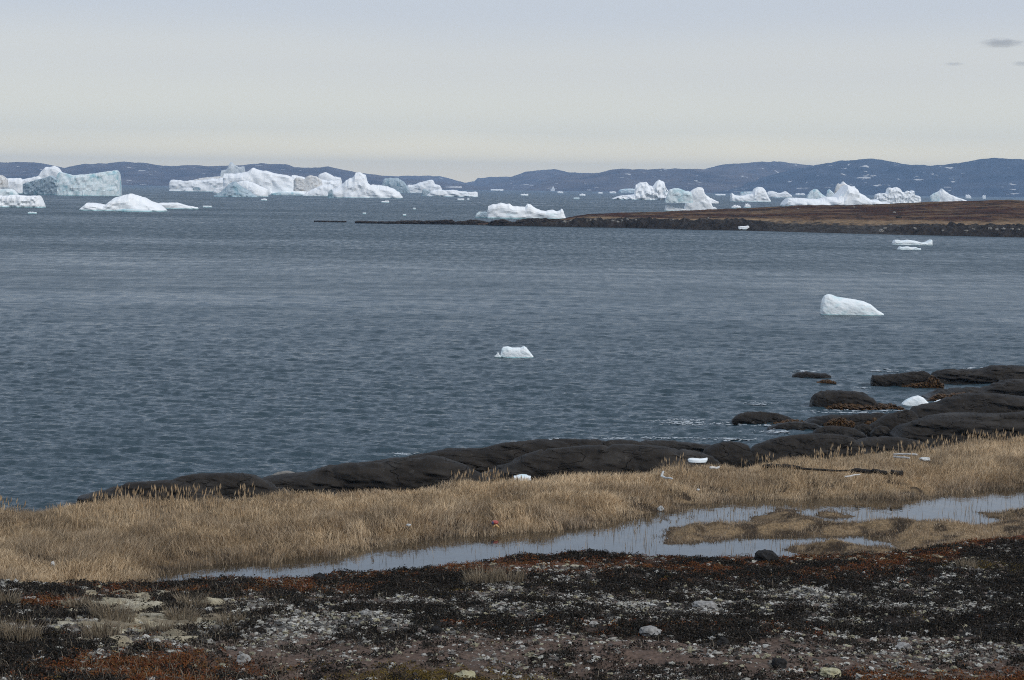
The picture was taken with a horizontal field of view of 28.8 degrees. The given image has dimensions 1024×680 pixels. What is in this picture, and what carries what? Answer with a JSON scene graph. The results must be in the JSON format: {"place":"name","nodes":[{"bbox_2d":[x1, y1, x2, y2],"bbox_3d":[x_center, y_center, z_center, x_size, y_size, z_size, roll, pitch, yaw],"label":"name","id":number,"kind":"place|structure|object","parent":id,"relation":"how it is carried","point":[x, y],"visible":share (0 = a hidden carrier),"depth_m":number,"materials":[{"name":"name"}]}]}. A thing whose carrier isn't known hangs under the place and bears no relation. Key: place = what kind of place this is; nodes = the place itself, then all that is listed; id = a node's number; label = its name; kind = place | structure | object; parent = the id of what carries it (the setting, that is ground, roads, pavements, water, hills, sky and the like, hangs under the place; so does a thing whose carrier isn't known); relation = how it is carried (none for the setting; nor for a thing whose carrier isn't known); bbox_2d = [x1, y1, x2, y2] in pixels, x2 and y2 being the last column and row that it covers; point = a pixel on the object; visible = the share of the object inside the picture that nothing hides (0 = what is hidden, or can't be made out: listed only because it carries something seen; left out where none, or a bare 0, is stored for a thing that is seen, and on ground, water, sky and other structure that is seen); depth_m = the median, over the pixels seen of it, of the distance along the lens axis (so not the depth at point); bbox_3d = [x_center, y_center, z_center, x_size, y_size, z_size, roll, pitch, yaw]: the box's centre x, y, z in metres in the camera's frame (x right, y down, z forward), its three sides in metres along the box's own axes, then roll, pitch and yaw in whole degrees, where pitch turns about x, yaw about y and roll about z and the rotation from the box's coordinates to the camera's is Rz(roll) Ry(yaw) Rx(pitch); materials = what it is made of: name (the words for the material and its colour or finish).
{"place":"outdoors","nodes":[
{"label":"outdoors","id":0,"kind":"place"},
{"bbox_2d":[0,162,515,189],"bbox_3d":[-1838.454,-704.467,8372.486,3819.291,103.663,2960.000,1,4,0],"label":"hills","id":1,"kind":"structure","parent":0,"point":[141,174],"depth_m":7823.80,"materials":[{"name":"stone"}]},
{"bbox_2d":[387,176,507,185],"bbox_3d":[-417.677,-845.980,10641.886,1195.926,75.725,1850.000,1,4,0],"label":"hills","id":2,"kind":"structure","parent":0,"point":[481,181],"depth_m":10457.51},
{"bbox_2d":[0,185,1023,511],"bbox_3d":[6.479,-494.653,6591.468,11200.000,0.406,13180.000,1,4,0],"label":"sea","id":3,"kind":"structure","parent":0,"point":[258,335],"depth_m":155.88,"materials":[{"name":"blue liquid"}]},
{"bbox_2d":[0,175,40,192],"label":"iceberg","id":4,"kind":"object","parent":3,"relation":"on","point":[16,184],"visible":0.6,"depth_m":1732.70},
{"bbox_2d":[0,189,45,207],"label":"iceberg","id":5,"kind":"object","parent":3,"relation":"on","point":[11,198],"visible":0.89,"depth_m":824.10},
{"bbox_2d":[22,166,121,195],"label":"iceberg","id":6,"kind":"object","parent":3,"relation":"on","point":[54,180],"visible":0.87,"depth_m":1567.83,"materials":[{"name":"ice"}]},
{"bbox_2d":[79,194,197,211],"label":"iceberg","id":7,"kind":"object","parent":3,"relation":"on","point":[130,203],"visible":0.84,"depth_m":758.11,"materials":[{"name":"ice"}]},
{"bbox_2d":[169,176,222,191],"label":"iceberg","id":8,"kind":"object","parent":3,"relation":"on","point":[208,184],"visible":0.75,"depth_m":2629.09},
{"bbox_2d":[220,162,244,176],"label":"iceberg","id":9,"kind":"object","parent":3,"relation":"on","point":[233,168],"visible":0.3,"depth_m":3525.30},
{"bbox_2d":[214,181,267,196],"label":"iceberg","id":10,"kind":"object","parent":3,"relation":"on","point":[242,189],"visible":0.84,"depth_m":1661.84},
{"bbox_2d":[213,168,305,194],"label":"iceberg","id":11,"kind":"object","parent":3,"relation":"on","point":[276,184],"visible":0.64,"depth_m":2011.41,"materials":[{"name":"ice"}]},
{"bbox_2d":[272,471,294,474],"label":"block","id":12,"kind":"object","parent":3,"relation":"in","point":[282,472],"visible":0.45,"depth_m":73.35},
{"bbox_2d":[291,172,341,195],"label":"iceberg","id":13,"kind":"object","parent":3,"relation":"on","point":[323,184],"visible":0.75,"depth_m":1927.88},
{"bbox_2d":[314,220,346,221],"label":"spit ledge","id":14,"kind":"object","parent":3,"relation":"in","point":[328,221],"visible":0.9,"depth_m":587.61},
{"bbox_2d":[328,172,402,197],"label":"iceberg","id":15,"kind":"object","parent":3,"relation":"on","point":[357,185],"visible":0.85,"depth_m":1743.60,"materials":[{"name":"ice"}]},
{"bbox_2d":[355,219,454,224],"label":"spit ledge","id":16,"kind":"object","parent":3,"relation":"in","point":[449,222],"visible":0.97,"depth_m":576.55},
{"bbox_2d":[382,178,461,192],"bbox_3d":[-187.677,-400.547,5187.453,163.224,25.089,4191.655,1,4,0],"label":"iceberg","id":17,"kind":"object","parent":3,"relation":"on","point":[399,185],"visible":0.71,"depth_m":3145.77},
{"bbox_2d":[421,189,477,196],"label":"iceberg","id":18,"kind":"object","parent":3,"relation":"on","point":[445,193],"visible":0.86,"depth_m":2157.56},
{"bbox_2d":[453,219,487,224],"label":"spit ledge","id":19,"kind":"object","parent":3,"relation":"in","point":[471,222],"visible":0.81,"depth_m":576.72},
{"bbox_2d":[494,346,532,357],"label":"ice floe","id":20,"kind":"object","parent":3,"relation":"on","point":[515,352],"visible":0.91,"depth_m":129.00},
{"bbox_2d":[475,203,565,218],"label":"iceberg","id":21,"kind":"object","parent":3,"relation":"on","point":[504,211],"visible":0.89,"depth_m":699.86,"materials":[{"name":"ice"}]},
{"bbox_2d":[488,218,561,225],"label":"spit ledge","id":22,"kind":"object","parent":3,"relation":"in","point":[501,222],"visible":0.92,"depth_m":567.76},
{"bbox_2d":[619,189,634,192],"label":"iceberg","id":23,"kind":"object","parent":3,"relation":"on","point":[626,190],"visible":0.66,"depth_m":5701.77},
{"bbox_2d":[612,180,667,199],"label":"iceberg","id":24,"kind":"object","parent":3,"relation":"on","point":[657,190],"visible":0.78,"depth_m":2006.07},
{"bbox_2d":[641,440,709,452],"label":"shore rock","id":25,"kind":"object","parent":3,"relation":"in","point":[675,444],"visible":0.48,"depth_m":83.50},
{"bbox_2d":[393,366,982,455],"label":"sea foam","id":26,"kind":"object","parent":3,"relation":"on","point":[687,422],"visible":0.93,"depth_m":93.46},
{"bbox_2d":[665,187,718,210],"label":"iceberg","id":27,"kind":"object","parent":3,"relation":"on","point":[697,198],"visible":0.82,"depth_m":1022.54,"materials":[{"name":"ice"}]},
{"bbox_2d":[738,226,748,228],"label":"ice block","id":28,"kind":"object","parent":3,"relation":"on","point":[743,227],"depth_m":547.39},
{"bbox_2d":[730,187,791,201],"bbox_3d":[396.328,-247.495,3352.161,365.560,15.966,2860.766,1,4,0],"label":"iceberg","id":29,"kind":"object","parent":3,"relation":"on","point":[758,194],"visible":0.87,"depth_m":1928.16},
{"bbox_2d":[732,411,804,424],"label":"shore rock","id":30,"kind":"object","parent":3,"relation":"in","point":[759,417],"visible":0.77,"depth_m":93.94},
{"bbox_2d":[767,421,821,430],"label":"shore rock","id":31,"kind":"object","parent":3,"relation":"in","point":[794,425],"visible":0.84,"depth_m":91.79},
{"bbox_2d":[792,371,830,377],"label":"shore rock","id":32,"kind":"object","parent":3,"relation":"in","point":[804,374],"visible":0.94,"depth_m":117.65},
{"bbox_2d":[816,379,835,383],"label":"shore rock","id":33,"kind":"object","parent":3,"relation":"in","point":[827,381],"visible":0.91,"depth_m":113.99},
{"bbox_2d":[780,182,889,205],"bbox_3d":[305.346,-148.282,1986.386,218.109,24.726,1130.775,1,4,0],"label":"iceberg","id":34,"kind":"object","parent":3,"relation":"on","point":[844,193],"visible":0.8,"depth_m":1427.84,"materials":[{"name":"ice"}]},
{"bbox_2d":[812,426,867,439],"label":"shore rock","id":35,"kind":"object","parent":3,"relation":"in","point":[855,434],"visible":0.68,"depth_m":88.54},
{"bbox_2d":[804,412,884,427],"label":"shore rock","id":36,"kind":"object","parent":3,"relation":"in","point":[852,420],"visible":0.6,"depth_m":93.44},
{"bbox_2d":[820,294,883,314],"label":"ice floe","id":37,"kind":"object","parent":3,"relation":"on","point":[832,304],"visible":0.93,"depth_m":178.05,"materials":[{"name":"ice"}]},
{"bbox_2d":[809,390,904,410],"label":"shore rock","id":38,"kind":"object","parent":3,"relation":"in","point":[841,400],"visible":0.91,"depth_m":101.21,"materials":[{"name":"stone"}]},
{"bbox_2d":[854,424,872,436],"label":"shore rock","id":39,"kind":"object","parent":3,"relation":"in","point":[865,429],"visible":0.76,"depth_m":90.17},
{"bbox_2d":[870,425,890,436],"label":"shore rock","id":40,"kind":"object","parent":3,"relation":"in","point":[879,431],"visible":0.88,"depth_m":88.72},
{"bbox_2d":[869,410,918,429],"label":"shore rock","id":41,"kind":"object","parent":3,"relation":"in","point":[890,421],"visible":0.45,"depth_m":90.42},
{"bbox_2d":[874,187,920,203],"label":"iceberg","id":42,"kind":"object","parent":3,"relation":"on","point":[893,195],"visible":0.83,"depth_m":1825.84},
{"bbox_2d":[870,371,943,388],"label":"shore rock","id":43,"kind":"object","parent":3,"relation":"in","point":[918,379],"visible":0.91,"depth_m":112.88,"materials":[{"name":"stone"}]},
{"bbox_2d":[897,246,920,249],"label":"ice floe","id":44,"kind":"object","parent":3,"relation":"on","point":[907,248],"visible":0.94,"depth_m":382.41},
{"bbox_2d":[892,240,932,244],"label":"ice floe","id":45,"kind":"object","parent":3,"relation":"on","point":[908,242],"visible":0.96,"depth_m":417.46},
{"bbox_2d":[901,395,927,405],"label":"ice block","id":46,"kind":"object","parent":3,"relation":"on","point":[917,400],"depth_m":102.65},
{"bbox_2d":[930,188,965,201],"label":"iceberg","id":47,"kind":"object","parent":3,"relation":"on","point":[941,195],"visible":0.68,"depth_m":2095.14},
{"bbox_2d":[910,392,1023,417],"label":"shore rock","id":48,"kind":"object","parent":3,"relation":"in","point":[987,402],"visible":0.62,"depth_m":93.47,"materials":[{"name":"stone"}]},
{"bbox_2d":[921,379,1023,400],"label":"shore rock","id":49,"kind":"object","parent":3,"relation":"in","point":[1015,387],"visible":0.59,"depth_m":106.47,"materials":[{"name":"stone"}]},
{"bbox_2d":[931,365,1023,384],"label":"shore rock","id":50,"kind":"object","parent":3,"relation":"in","point":[989,374],"visible":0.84,"depth_m":115.31,"materials":[{"name":"stone"}]},
{"bbox_2d":[0,438,1023,679],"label":"ground","id":51,"kind":"structure","parent":0,"point":[653,655],"depth_m":31.18,"materials":[{"name":"plant"}]},
{"bbox_2d":[0,588,22,603],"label":"grass tuft","id":52,"kind":"object","parent":51,"relation":"on","point":[13,599],"visible":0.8,"depth_m":31.06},
{"bbox_2d":[0,615,46,642],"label":"grass tuft","id":53,"kind":"object","parent":51,"relation":"on","point":[9,633],"visible":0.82,"depth_m":26.18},
{"bbox_2d":[59,593,94,607],"bbox_3d":[-6.784,4.077,31.143,0.600,0.310,0.474,1,4,0],"label":"grass tuft","id":54,"kind":"object","parent":51,"relation":"on","point":[65,602],"visible":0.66,"depth_m":31.15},
{"bbox_2d":[80,614,126,638],"bbox_3d":[-5.531,3.869,26.872,0.708,0.383,0.579,1,4,0],"label":"grass tuft","id":55,"kind":"object","parent":51,"relation":"on","point":[106,626],"visible":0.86,"depth_m":26.83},
{"bbox_2d":[82,593,141,623],"bbox_3d":[-5.825,3.930,29.006,1.036,0.511,0.756,1,4,0],"label":"grass tuft","id":56,"kind":"object","parent":51,"relation":"on","point":[106,612],"visible":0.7,"depth_m":28.98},
{"bbox_2d":[77,480,230,504],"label":"shore rock","id":57,"kind":"object","parent":51,"relation":"on","point":[145,486],"visible":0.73,"depth_m":67.45,"materials":[{"name":"stone"}]},
{"bbox_2d":[142,617,178,633],"bbox_3d":[-4.947,4.008,27.904,0.626,0.338,0.510,1,4,0],"label":"grass tuft","id":58,"kind":"object","parent":51,"relation":"on","point":[161,626],"visible":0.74,"depth_m":27.88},
{"bbox_2d":[161,601,203,621],"bbox_3d":[-4.898,4.039,29.490,0.676,0.366,0.605,-3,6,-43],"label":"grass tuft","id":59,"kind":"object","parent":51,"relation":"on","point":[173,615],"visible":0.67,"depth_m":29.47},
{"bbox_2d":[171,590,215,606],"bbox_3d":[-5.009,4.054,31.097,0.767,0.385,0.609,1,4,0],"label":"grass tuft","id":60,"kind":"object","parent":51,"relation":"on","point":[204,602],"visible":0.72,"depth_m":31.08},
{"bbox_2d":[213,607,245,625],"bbox_3d":[-4.120,4.027,29.000,0.589,0.327,0.516,1,4,0],"label":"grass tuft","id":61,"kind":"object","parent":51,"relation":"on","point":[226,620],"visible":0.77,"depth_m":28.97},
{"bbox_2d":[173,472,290,498],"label":"shore rock","id":62,"kind":"object","parent":51,"relation":"on","point":[229,483],"visible":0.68,"depth_m":67.87,"materials":[{"name":"stone"}]},
{"bbox_2d":[236,653,250,663],"bbox_3d":[-3.377,4.034,25.031,0.188,0.201,0.166,1,4,0],"label":"stone","id":63,"kind":"object","parent":51,"relation":"on","point":[242,657],"visible":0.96,"depth_m":24.96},
{"bbox_2d":[312,572,325,579],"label":"stone","id":64,"kind":"object","parent":51,"relation":"on","point":[319,575],"visible":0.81,"depth_m":35.75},
{"bbox_2d":[361,609,371,614],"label":"stone","id":65,"kind":"object","parent":51,"relation":"on","point":[367,611],"visible":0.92,"depth_m":29.12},
{"bbox_2d":[262,455,488,493],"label":"shore rock","id":66,"kind":"object","parent":51,"relation":"on","point":[396,473],"visible":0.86,"depth_m":69.96,"materials":[{"name":"stone"}]},
{"bbox_2d":[431,625,441,633],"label":"stone","id":67,"kind":"object","parent":51,"relation":"on","point":[436,629],"visible":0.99,"depth_m":27.45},
{"bbox_2d":[454,670,474,678],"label":"stone","id":68,"kind":"object","parent":51,"relation":"on","point":[470,673],"visible":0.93,"depth_m":24.03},
{"bbox_2d":[461,562,508,583],"bbox_3d":[-0.494,4.043,34.386,0.985,0.487,0.715,1,4,0],"label":"grass tuft","id":69,"kind":"object","parent":51,"relation":"on","point":[492,577],"visible":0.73,"depth_m":34.31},
{"bbox_2d":[491,520,498,527],"bbox_3d":[-0.480,5.344,57.812,0.236,0.207,0.273,1,4,0],"label":"fishing float","id":70,"kind":"object","parent":51,"relation":"on","point":[495,522],"visible":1,"depth_m":57.76,"materials":[{"name":"red plastic"}]},
{"bbox_2d":[0,547,1021,679],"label":"moss cushions","id":71,"kind":"object","parent":51,"relation":"on","point":[427,675],"visible":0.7,"depth_m":24.20,"materials":[{"name":"green plant"}]},
{"bbox_2d":[496,566,526,582],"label":"grass tuft","id":72,"kind":"object","parent":51,"relation":"on","point":[504,577],"visible":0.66,"depth_m":34.67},
{"bbox_2d":[0,536,1023,679],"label":"crowberry mat","id":73,"kind":"object","parent":51,"relation":"on","point":[759,572],"visible":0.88,"depth_m":30.64,"materials":[{"name":"black plant"}]},
{"bbox_2d":[0,427,1023,583],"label":"dry grass","id":74,"kind":"structure","parent":51,"relation":"on","point":[108,539],"depth_m":58.60,"materials":[{"name":"plant"}]},
{"bbox_2d":[0,538,1023,679],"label":"grey lichen","id":75,"kind":"object","parent":51,"relation":"on","point":[633,604],"visible":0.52,"depth_m":28.27},
{"bbox_2d":[0,540,1023,679],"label":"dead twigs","id":76,"kind":"object","parent":51,"relation":"on","point":[156,635],"visible":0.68,"depth_m":27.48,"materials":[{"name":"wood"}]},
{"bbox_2d":[2,536,1023,679],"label":"red dwarf heath","id":77,"kind":"object","parent":51,"relation":"on","point":[111,663],"visible":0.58,"depth_m":29.09,"materials":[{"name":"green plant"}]},
{"bbox_2d":[55,552,972,646],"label":"tan lichen cushions","id":78,"kind":"object","parent":51,"relation":"on","point":[141,616],"visible":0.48,"depth_m":29.62,"materials":[{"name":"plant"}]},
{"bbox_2d":[514,474,530,480],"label":"ice block","id":79,"kind":"object","parent":51,"relation":"on","point":[523,475],"depth_m":70.09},
{"bbox_2d":[407,438,648,472],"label":"shore rock","id":80,"kind":"object","parent":51,"relation":"on","point":[480,460],"visible":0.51,"depth_m":75.55,"materials":[{"name":"stone"}]},
{"bbox_2d":[589,621,597,626],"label":"stone","id":81,"kind":"object","parent":51,"relation":"on","point":[592,623],"visible":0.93,"depth_m":28.66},
{"bbox_2d":[481,444,721,482],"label":"shore rock","id":82,"kind":"object","parent":51,"relation":"on","point":[623,459],"visible":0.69,"depth_m":72.12,"materials":[{"name":"stone"}]},
{"bbox_2d":[688,458,707,462],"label":"ice block","id":83,"kind":"object","parent":82,"relation":"on","point":[697,460],"depth_m":72.18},
{"bbox_2d":[638,625,661,636],"bbox_3d":[1.934,4.097,27.875,0.344,0.179,0.323,1,4,0],"label":"stone","id":84,"kind":"object","parent":51,"relation":"on","point":[649,630],"visible":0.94,"depth_m":27.79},
{"bbox_2d":[660,471,672,479],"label":"white litter","id":85,"kind":"object","parent":51,"relation":"on","point":[662,476],"visible":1,"depth_m":64.60,"materials":[{"name":"plastic"}]},
{"bbox_2d":[692,601,716,608],"bbox_3d":[3.104,4.295,32.074,0.409,0.178,0.372,1,4,0],"label":"stone","id":86,"kind":"object","parent":51,"relation":"on","point":[708,604],"visible":0.74,"depth_m":31.98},
{"bbox_2d":[717,636,728,645],"bbox_3d":[2.800,4.009,26.371,0.167,0.155,0.171,3,5,27],"label":"stone","id":87,"kind":"object","parent":51,"relation":"on","point":[723,639],"visible":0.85,"depth_m":26.33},
{"bbox_2d":[702,441,754,468],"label":"shore rock","id":88,"kind":"object","parent":51,"relation":"on","point":[731,453],"visible":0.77,"depth_m":78.38,"materials":[{"name":"stone"}]},
{"bbox_2d":[754,549,778,560],"bbox_3d":[5.072,4.319,39.673,0.489,0.281,0.415,1,4,0],"label":"stone","id":89,"kind":"object","parent":51,"relation":"on","point":[765,554],"visible":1,"depth_m":39.53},
{"bbox_2d":[771,658,786,668],"bbox_3d":[3.351,4.066,24.958,0.213,0.169,0.181,1,4,0],"label":"stone","id":90,"kind":"object","parent":51,"relation":"on","point":[781,663],"visible":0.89,"depth_m":24.91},
{"bbox_2d":[763,464,801,469],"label":"driftwood log","id":91,"kind":"object","parent":51,"relation":"on","point":[786,465],"visible":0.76,"depth_m":68.26,"materials":[{"name":"brown wood"}]},
{"bbox_2d":[750,433,868,464],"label":"shore rock","id":92,"kind":"object","parent":51,"relation":"on","point":[794,446],"visible":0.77,"depth_m":79.21,"materials":[{"name":"stone"}]},
{"bbox_2d":[800,468,852,471],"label":"driftwood log","id":93,"kind":"object","parent":51,"relation":"on","point":[814,469],"visible":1,"depth_m":67.21,"materials":[{"name":"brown wood"}]},
{"bbox_2d":[820,667,840,677],"bbox_3d":[3.909,4.074,24.370,0.248,0.116,0.258,5,6,42],"label":"stone","id":94,"kind":"object","parent":51,"relation":"on","point":[825,671],"visible":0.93,"depth_m":24.30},
{"bbox_2d":[850,468,871,473],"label":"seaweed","id":95,"kind":"object","parent":51,"relation":"on","point":[866,471],"visible":1,"depth_m":67.17,"materials":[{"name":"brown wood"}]},
{"bbox_2d":[872,468,887,474],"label":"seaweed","id":96,"kind":"object","parent":51,"relation":"on","point":[880,472],"visible":1,"depth_m":66.94,"materials":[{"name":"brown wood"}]},
{"bbox_2d":[857,436,931,454],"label":"shore rock","id":97,"kind":"object","parent":51,"relation":"on","point":[887,442],"visible":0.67,"depth_m":81.71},
{"bbox_2d":[890,469,902,475],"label":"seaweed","id":98,"kind":"object","parent":51,"relation":"on","point":[897,473],"visible":1,"depth_m":66.86,"materials":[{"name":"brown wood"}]},
{"bbox_2d":[893,456,909,458],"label":"driftwood plank","id":99,"kind":"object","parent":51,"relation":"on","point":[901,457],"visible":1,"depth_m":69.46,"materials":[{"name":"grey wood"}]},
{"bbox_2d":[895,642,913,650],"bbox_3d":[5.424,4.266,27.533,0.247,0.171,0.205,-2,5,-31],"label":"stone","id":100,"kind":"object","parent":51,"relation":"on","point":[900,645],"visible":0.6,"depth_m":27.49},
{"bbox_2d":[893,453,917,455],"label":"driftwood plank","id":101,"kind":"object","parent":51,"relation":"on","point":[913,454],"visible":1,"depth_m":69.88,"materials":[{"name":"grey wood"}]},
{"bbox_2d":[919,457,929,461],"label":"plastic jug","id":102,"kind":"object","parent":51,"relation":"on","point":[925,459],"visible":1,"depth_m":70.21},
{"bbox_2d":[889,411,1023,447],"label":"shore rock","id":103,"kind":"object","parent":51,"relation":"on","point":[935,426],"visible":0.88,"depth_m":86.65,"materials":[{"name":"stone"}]},
{"bbox_2d":[955,556,979,568],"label":"grass tuft","id":104,"kind":"object","parent":51,"relation":"on","point":[973,563],"visible":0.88,"depth_m":38.83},
{"bbox_2d":[0,0,1023,182],"label":"sky","id":105,"kind":"structure","parent":0,"point":[465,91],"materials":[{"name":"grey"}]},
{"bbox_2d":[482,169,591,188],"bbox_3d":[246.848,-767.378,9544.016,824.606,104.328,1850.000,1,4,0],"label":"hills","id":106,"kind":"structure","parent":0,"point":[527,179],"depth_m":9239.19,"materials":[{"name":"stone"}]},
{"bbox_2d":[152,488,1023,582],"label":"pond","id":107,"kind":"structure","parent":0,"point":[451,549],"depth_m":56.77,"materials":[{"name":"grey liquid"}]},
{"bbox_2d":[153,481,1023,580],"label":"pond reeds","id":108,"kind":"object","parent":107,"relation":"in","point":[871,512],"visible":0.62,"depth_m":57.62,"materials":[{"name":"beige plant"}]},
{"bbox_2d":[516,168,766,192],"bbox_3d":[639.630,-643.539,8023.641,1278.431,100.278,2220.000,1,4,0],"label":"hills","id":109,"kind":"structure","parent":0,"point":[689,180],"depth_m":7457.30,"materials":[{"name":"stone"}]},
{"bbox_2d":[478,200,1023,237],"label":"headland","id":110,"kind":"structure","parent":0,"point":[953,218],"depth_m":560.28,"materials":[{"name":"soil"}]},
{"bbox_2d":[707,161,812,175],"bbox_3d":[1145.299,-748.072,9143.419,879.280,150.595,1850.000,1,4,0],"label":"hills","id":111,"kind":"structure","parent":0,"point":[766,168],"depth_m":8987.84,"materials":[{"name":"stone"}]},
{"bbox_2d":[713,158,1023,196],"bbox_3d":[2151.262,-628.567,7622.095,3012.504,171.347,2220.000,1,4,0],"label":"hills","id":112,"kind":"structure","parent":0,"point":[996,177],"depth_m":7023.77,"materials":[{"name":"stone"}]}
]}

